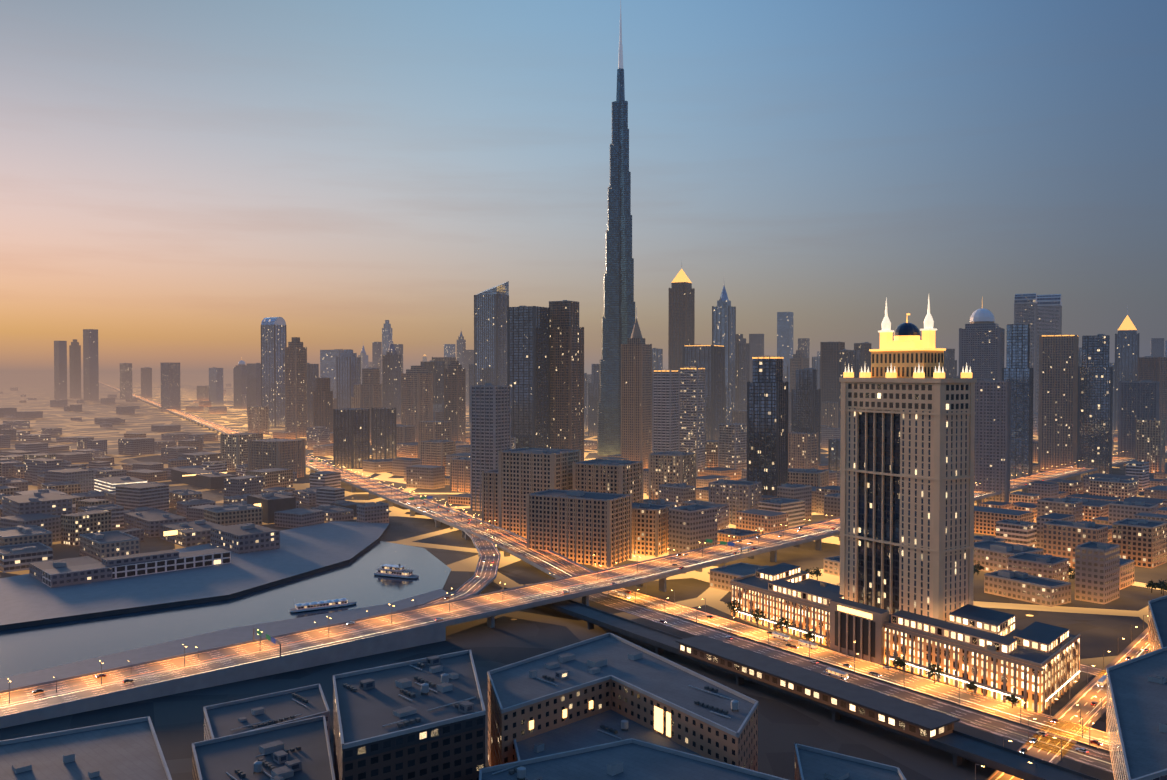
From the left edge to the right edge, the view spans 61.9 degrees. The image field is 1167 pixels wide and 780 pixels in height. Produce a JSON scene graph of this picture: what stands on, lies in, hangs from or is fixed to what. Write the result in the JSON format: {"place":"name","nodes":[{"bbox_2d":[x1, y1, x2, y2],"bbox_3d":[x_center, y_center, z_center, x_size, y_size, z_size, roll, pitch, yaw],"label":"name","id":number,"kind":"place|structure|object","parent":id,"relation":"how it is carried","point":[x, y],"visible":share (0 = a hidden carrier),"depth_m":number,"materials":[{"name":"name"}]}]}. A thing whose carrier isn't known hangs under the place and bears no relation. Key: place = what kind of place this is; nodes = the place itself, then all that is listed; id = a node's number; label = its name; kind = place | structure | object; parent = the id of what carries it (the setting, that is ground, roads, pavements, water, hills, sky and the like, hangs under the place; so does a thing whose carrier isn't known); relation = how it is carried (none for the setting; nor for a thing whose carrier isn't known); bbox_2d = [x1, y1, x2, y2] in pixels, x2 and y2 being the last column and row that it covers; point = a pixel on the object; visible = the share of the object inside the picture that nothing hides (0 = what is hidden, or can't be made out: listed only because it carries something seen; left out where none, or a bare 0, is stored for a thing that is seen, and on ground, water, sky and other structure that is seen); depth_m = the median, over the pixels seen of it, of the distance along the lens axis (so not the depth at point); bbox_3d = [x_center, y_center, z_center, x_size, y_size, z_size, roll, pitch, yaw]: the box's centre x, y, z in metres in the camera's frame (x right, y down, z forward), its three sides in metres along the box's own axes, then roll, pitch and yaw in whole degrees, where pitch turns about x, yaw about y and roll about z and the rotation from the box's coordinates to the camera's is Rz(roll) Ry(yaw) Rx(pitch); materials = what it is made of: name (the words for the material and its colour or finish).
{"place":"outdoors","nodes":[
{"label":"outdoors","id":0,"kind":"place"},
{"bbox_2d":[0,541,450,678],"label":"canal water","id":1,"kind":"structure","parent":0,"point":[23,650],"depth_m":614.02,"materials":[{"name":"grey liquid"}]},
{"bbox_2d":[289,598,356,612],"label":"ferry boat","id":2,"kind":"object","parent":1,"relation":"on","point":[327,604],"visible":0.98,"depth_m":627.04,"materials":[{"name":"white metal"}]},
{"bbox_2d":[374,564,418,578],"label":"boat","id":3,"kind":"object","parent":1,"relation":"on","point":[389,570],"visible":0.98,"depth_m":725.64,"materials":[{"name":"white metal"}]},
{"bbox_2d":[99,381,594,578],"bbox_3d":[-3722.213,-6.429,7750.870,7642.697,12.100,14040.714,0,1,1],"label":"road","id":4,"kind":"structure","parent":0,"point":[549,562],"depth_m":928.12,"materials":[{"name":"grey asphalt"}]},
{"bbox_2d":[306,460,330,461],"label":"sign gantry","id":5,"kind":"object","parent":4,"relation":"on","point":[317,460],"visible":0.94,"depth_m":1455.25,"materials":[{"name":"silver metal"}]},
{"bbox_2d":[403,496,437,506],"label":"sign gantry","id":6,"kind":"object","parent":4,"relation":"on","point":[428,497],"visible":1,"depth_m":1032.29,"materials":[{"name":"green metal"}]},
{"bbox_2d":[146,398,614,569],"bbox_3d":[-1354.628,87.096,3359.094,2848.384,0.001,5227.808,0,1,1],"label":"street side","id":7,"kind":"structure","parent":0,"point":[601,567],"depth_m":1218.99,"materials":[{"name":"concrete"}]},
{"bbox_2d":[0,468,1166,779],"bbox_3d":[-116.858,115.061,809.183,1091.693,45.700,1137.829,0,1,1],"label":"buildings","id":8,"kind":"structure","parent":0,"point":[608,706],"depth_m":349.62,"materials":[{"name":"concrete"}]},
{"bbox_2d":[0,374,1166,779],"bbox_3d":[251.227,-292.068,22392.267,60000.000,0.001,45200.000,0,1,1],"label":"ground","id":9,"kind":"structure","parent":0,"point":[786,722],"depth_m":592.39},
{"bbox_2d":[0,625,445,728],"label":"road retaining wall","id":10,"kind":"structure","parent":9,"relation":"on","point":[412,639],"depth_m":490.32,"materials":[{"name":"concrete"}]},
{"bbox_2d":[0,521,448,690],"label":"riverbank","id":11,"kind":"structure","parent":9,"relation":"on","point":[27,600],"depth_m":658.17,"materials":[{"name":"concrete"}]},
{"bbox_2d":[389,505,500,612],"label":"ramp","id":12,"kind":"structure","parent":9,"relation":"on","point":[474,585],"depth_m":709.35,"materials":[{"name":"grey asphalt"}]},
{"bbox_2d":[0,267,1166,606],"bbox_3d":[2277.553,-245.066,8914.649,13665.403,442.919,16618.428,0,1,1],"label":"city","id":13,"kind":"object","parent":9,"relation":"on","point":[732,427],"visible":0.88,"depth_m":1391.23,"materials":[{"name":"concrete"}]},
{"bbox_2d":[597,0,634,455],"bbox_3d":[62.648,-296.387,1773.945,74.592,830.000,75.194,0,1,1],"label":"skyscraper","id":14,"kind":"structure","parent":9,"relation":"on","point":[618,320],"depth_m":1757.45,"materials":[{"name":"grey glass"}]},
{"bbox_2d":[725,600,742,618],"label":"tree","id":15,"kind":"object","parent":9,"relation":"on","point":[732,606],"visible":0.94,"depth_m":602.25,"materials":[{"name":"green plant"}]},
{"bbox_2d":[749,608,765,626],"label":"tree","id":16,"kind":"object","parent":9,"relation":"on","point":[756,614],"visible":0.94,"depth_m":584.20,"materials":[{"name":"green plant"}]},
{"bbox_2d":[775,617,791,632],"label":"tree","id":17,"kind":"object","parent":9,"relation":"on","point":[779,624],"visible":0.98,"depth_m":566.46,"materials":[{"name":"green plant"}]},
{"bbox_2d":[504,584,1100,779],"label":"rail viaduct","id":18,"kind":"object","parent":9,"relation":"on","point":[958,745],"visible":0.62,"depth_m":390.82,"materials":[{"name":"concrete"}]},
{"bbox_2d":[803,630,813,640],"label":"tree","id":19,"kind":"object","parent":9,"relation":"on","point":[808,634],"visible":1,"depth_m":548.63,"materials":[{"name":"green plant"}]},
{"bbox_2d":[810,567,821,579],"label":"tree","id":20,"kind":"object","parent":9,"relation":"on","point":[816,572],"visible":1,"depth_m":707.83,"materials":[{"name":"green plant"}]},
{"bbox_2d":[602,588,1109,750],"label":"highway","id":21,"kind":"structure","parent":9,"relation":"on","point":[989,705],"depth_m":489.65,"materials":[{"name":"grey asphalt"}]},
{"bbox_2d":[616,591,629,598],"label":"bus","id":22,"kind":"object","parent":21,"relation":"on","point":[623,594],"visible":1,"depth_m":659.31,"materials":[{"name":"white paint"}]},
{"bbox_2d":[772,632,790,640],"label":"bus","id":23,"kind":"object","parent":21,"relation":"on","point":[782,636],"visible":1,"depth_m":555.93,"materials":[{"name":"white paint"}]},
{"bbox_2d":[798,639,817,649],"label":"bus","id":24,"kind":"object","parent":21,"relation":"on","point":[804,643],"visible":1,"depth_m":539.55,"materials":[{"name":"white paint"}]},
{"bbox_2d":[966,679,978,694],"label":"tree","id":25,"kind":"object","parent":21,"relation":"on","point":[971,686],"visible":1,"depth_m":460.59,"materials":[{"name":"green plant"}]},
{"bbox_2d":[1003,693,1019,707],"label":"tree","id":26,"kind":"object","parent":21,"relation":"on","point":[1012,698],"visible":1,"depth_m":442.88,"materials":[{"name":"green plant"}]},
{"bbox_2d":[1090,740,1102,745],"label":"car","id":27,"kind":"object","parent":21,"relation":"on","point":[1098,743],"visible":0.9,"depth_m":400.37,"materials":[{"name":"red paint"}]},
{"bbox_2d":[892,657,906,671],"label":"tree","id":28,"kind":"object","parent":9,"relation":"on","point":[899,662],"visible":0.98,"depth_m":495.83,"materials":[{"name":"green plant"}]},
{"bbox_2d":[730,563,1080,712],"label":"podium","id":29,"kind":"object","parent":9,"relation":"on","point":[995,654],"visible":0.98,"depth_m":494.48,"materials":[{"name":"stone"}]},
{"bbox_2d":[839,297,976,621],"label":"tower","id":30,"kind":"structure","parent":29,"relation":"on","point":[907,454],"depth_m":529.97,"materials":[{"name":"stone"}]},
{"bbox_2d":[925,664,945,682],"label":"tree","id":31,"kind":"object","parent":9,"relation":"on","point":[931,670],"visible":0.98,"depth_m":478.18,"materials":[{"name":"green plant"}]},
{"bbox_2d":[974,562,983,573],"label":"tree","id":32,"kind":"object","parent":9,"relation":"on","point":[979,566],"visible":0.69,"depth_m":731.79,"materials":[{"name":"green plant"}]},
{"bbox_2d":[1068,569,1074,578],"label":"tree","id":33,"kind":"object","parent":9,"relation":"on","point":[1072,575],"visible":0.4,"depth_m":699.98,"materials":[{"name":"green plant"}]},
{"bbox_2d":[1146,579,1156,592],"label":"tree","id":34,"kind":"object","parent":9,"relation":"on","point":[1151,585],"visible":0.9,"depth_m":674.08,"materials":[{"name":"green plant"}]},
{"bbox_2d":[1153,580,1166,593],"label":"tree","id":35,"kind":"object","parent":9,"relation":"on","point":[1159,582],"visible":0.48,"depth_m":669.21,"materials":[{"name":"green plant"}]},
{"bbox_2d":[1157,581,1166,594],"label":"tree","id":36,"kind":"object","parent":9,"relation":"on","point":[1163,587],"visible":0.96,"depth_m":665.99,"materials":[{"name":"green plant"}]},
{"bbox_2d":[0,446,1166,721],"bbox_3d":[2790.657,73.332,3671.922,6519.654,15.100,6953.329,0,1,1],"label":"road","id":37,"kind":"structure","parent":0,"point":[76,690],"depth_m":559.72,"materials":[{"name":"grey asphalt"}]},
{"bbox_2d":[32,688,43,692],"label":"car","id":38,"kind":"object","parent":37,"relation":"on","point":[38,690],"visible":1,"depth_m":451.79,"materials":[{"name":"grey paint"}]},
{"bbox_2d":[122,679,132,682],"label":"car","id":39,"kind":"object","parent":37,"relation":"on","point":[127,680],"visible":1,"depth_m":463.32,"materials":[{"name":"grey paint"}]},
{"bbox_2d":[253,627,280,655],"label":"sign gantry","id":40,"kind":"object","parent":37,"relation":"on","point":[269,638],"visible":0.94,"depth_m":507.28,"materials":[{"name":"green metal"}]},
{"bbox_2d":[700,538,741,553],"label":"sign gantry","id":41,"kind":"object","parent":37,"relation":"on","point":[721,542],"visible":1,"depth_m":745.98,"materials":[{"name":"green metal"}]},
{"bbox_2d":[738,547,749,552],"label":"truck","id":42,"kind":"object","parent":37,"relation":"on","point":[745,549],"visible":0.92,"depth_m":749.08,"materials":[{"name":"white paint"}]},
{"bbox_2d":[0,0,1166,373],"label":"sky","id":43,"kind":"structure","parent":0,"point":[178,177],"materials":[{"name":"blue"}]},
{"bbox_2d":[581,593,1112,772],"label":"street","id":44,"kind":"structure","parent":0,"point":[1019,734],"depth_m":465.31,"materials":[{"name":"grey asphalt"}]},
{"bbox_2d":[826,667,847,678],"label":"bus","id":45,"kind":"object","parent":44,"relation":"on","point":[837,673],"visible":1,"depth_m":488.16,"materials":[{"name":"white paint"}]},
{"bbox_2d":[1075,748,1087,753],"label":"car","id":46,"kind":"object","parent":44,"relation":"on","point":[1083,750],"visible":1,"depth_m":391.95,"materials":[{"name":"white paint"}]},
{"bbox_2d":[987,627,1151,779],"bbox_3d":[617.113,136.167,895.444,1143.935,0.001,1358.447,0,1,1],"label":"street","id":47,"kind":"structure","parent":0,"point":[1084,697],"depth_m":439.38,"materials":[{"name":"grey asphalt"}]},
{"bbox_2d":[1019,748,1026,753],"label":"car","id":48,"kind":"object","parent":47,"relation":"on","point":[1023,750],"visible":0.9,"depth_m":391.71,"materials":[{"name":"grey paint"}]},
{"bbox_2d":[1030,738,1037,743],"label":"car","id":49,"kind":"object","parent":47,"relation":"on","point":[1034,740],"visible":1,"depth_m":402.27,"materials":[{"name":"white paint"}]},
{"bbox_2d":[1035,731,1047,736],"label":"car","id":50,"kind":"object","parent":47,"relation":"on","point":[1043,734],"visible":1,"depth_m":410.03,"materials":[{"name":"grey paint"}]},
{"bbox_2d":[1097,675,1106,686],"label":"bus","id":51,"kind":"object","parent":47,"relation":"on","point":[1102,681],"visible":0.83,"depth_m":473.73,"materials":[{"name":"white paint"}]},
{"bbox_2d":[1080,664,1106,674],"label":"street","id":52,"kind":"structure","parent":0,"point":[1093,670],"depth_m":499.45,"materials":[{"name":"grey asphalt"}]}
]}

